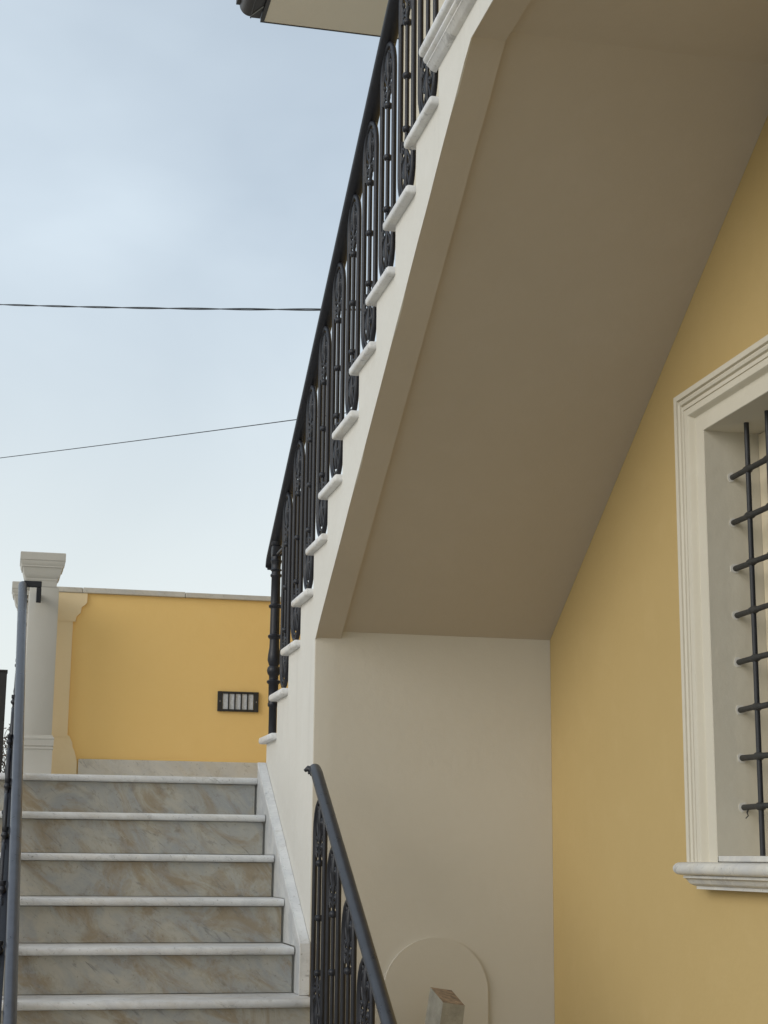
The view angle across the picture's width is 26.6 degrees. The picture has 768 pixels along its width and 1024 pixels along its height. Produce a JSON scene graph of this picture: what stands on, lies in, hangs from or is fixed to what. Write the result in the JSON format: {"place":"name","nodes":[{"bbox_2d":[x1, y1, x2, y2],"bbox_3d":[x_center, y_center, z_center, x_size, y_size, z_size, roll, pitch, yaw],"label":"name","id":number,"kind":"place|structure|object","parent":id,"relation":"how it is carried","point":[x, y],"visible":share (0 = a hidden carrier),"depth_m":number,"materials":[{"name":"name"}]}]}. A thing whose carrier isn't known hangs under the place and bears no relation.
{"place":"outdoors","nodes":[
{"label":"outdoors","id":0,"kind":"place"},
{"bbox_2d":[12,581,28,641],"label":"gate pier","id":1,"kind":"structure","parent":0,"point":[15,584],"depth_m":7.93,"materials":[{"name":"paint"}]},
{"bbox_2d":[20,551,65,773],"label":"gate pier","id":2,"kind":"structure","parent":0,"point":[46,568],"depth_m":7.10,"materials":[{"name":"paint"}]},
{"bbox_2d":[0,0,398,772],"label":"sky","id":3,"kind":"structure","parent":0,"point":[154,153],"materials":[{"name":"blue"}]},
{"bbox_3d":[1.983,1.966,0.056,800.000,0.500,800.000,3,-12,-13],"label":"ground","id":4,"kind":"structure","parent":0,"visible":0},
{"bbox_2d":[0,762,309,1023],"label":"marble staircase","id":5,"kind":"structure","parent":4,"relation":"on","point":[151,900],"depth_m":6.22,"materials":[{"name":"white stone"}]},
{"bbox_2d":[0,580,41,1023],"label":"railing","id":6,"kind":"object","parent":5,"relation":"on","point":[10,863],"visible":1,"depth_m":5.21,"materials":[{"name":"metal"}]},
{"bbox_2d":[304,764,396,1023],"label":"railing","id":7,"kind":"object","parent":5,"relation":"on","point":[335,873],"visible":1,"depth_m":5.33,"materials":[{"name":"metal"}]},
{"bbox_2d":[51,586,299,777],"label":"garden wall","id":8,"kind":"structure","parent":4,"relation":"on","point":[142,678],"depth_m":8.25,"materials":[{"name":"paint"}]},
{"bbox_2d":[217,691,258,711],"bbox_3d":[-0.747,0.971,8.317,0.211,0.102,0.016,3,-12,-13],"label":"wall light","id":9,"kind":"object","parent":8,"relation":"attached to","point":[237,701],"visible":1,"depth_m":8.32,"materials":[{"name":"glass"}]},
{"bbox_2d":[425,987,464,1023],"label":"stone post","id":10,"kind":"object","parent":4,"relation":"on","point":[445,1006],"visible":1,"depth_m":5.50,"materials":[{"name":"beige stone"}]},
{"bbox_2d":[236,0,767,1023],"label":"house","id":11,"kind":"structure","parent":4,"relation":"on","point":[658,658],"depth_m":5.09,"materials":[{"name":"paint"}]},
{"bbox_2d":[1,412,345,457],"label":"phone wire","id":12,"kind":"object","parent":11,"relation":"attached to","point":[156,438],"visible":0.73,"depth_m":11.10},
{"bbox_2d":[0,304,366,310],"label":"power cable","id":13,"kind":"object","parent":11,"relation":"attached to","point":[303,309],"visible":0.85,"depth_m":11.01,"materials":[{"name":"black rubber"}]},
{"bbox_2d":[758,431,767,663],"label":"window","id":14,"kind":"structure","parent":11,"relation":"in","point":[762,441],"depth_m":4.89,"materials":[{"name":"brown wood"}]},
{"bbox_2d":[259,0,767,1023],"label":"staircase","id":15,"kind":"structure","parent":4,"relation":"on","point":[555,216],"depth_m":5.54,"materials":[{"name":"white paint"}]},
{"bbox_2d":[265,0,438,733],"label":"railing","id":16,"kind":"object","parent":15,"relation":"on","point":[301,515],"visible":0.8,"depth_m":5.96,"materials":[{"name":"metal"}]},
{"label":"garden terrace","id":17,"kind":"structure","parent":4,"relation":"on","visible":0},
{"bbox_2d":[0,669,7,772],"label":"gate post","id":18,"kind":"object","parent":17,"relation":"on","point":[3,678],"visible":1,"depth_m":8.69,"materials":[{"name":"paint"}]},
{"bbox_2d":[2,724,9,772],"bbox_3d":[-2.200,1.386,9.146,0.516,0.491,0.662,-11,-16,43],"label":"bare shrub","id":19,"kind":"object","parent":17,"relation":"on","point":[5,747],"visible":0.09,"depth_m":9.23,"materials":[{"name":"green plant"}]}
]}

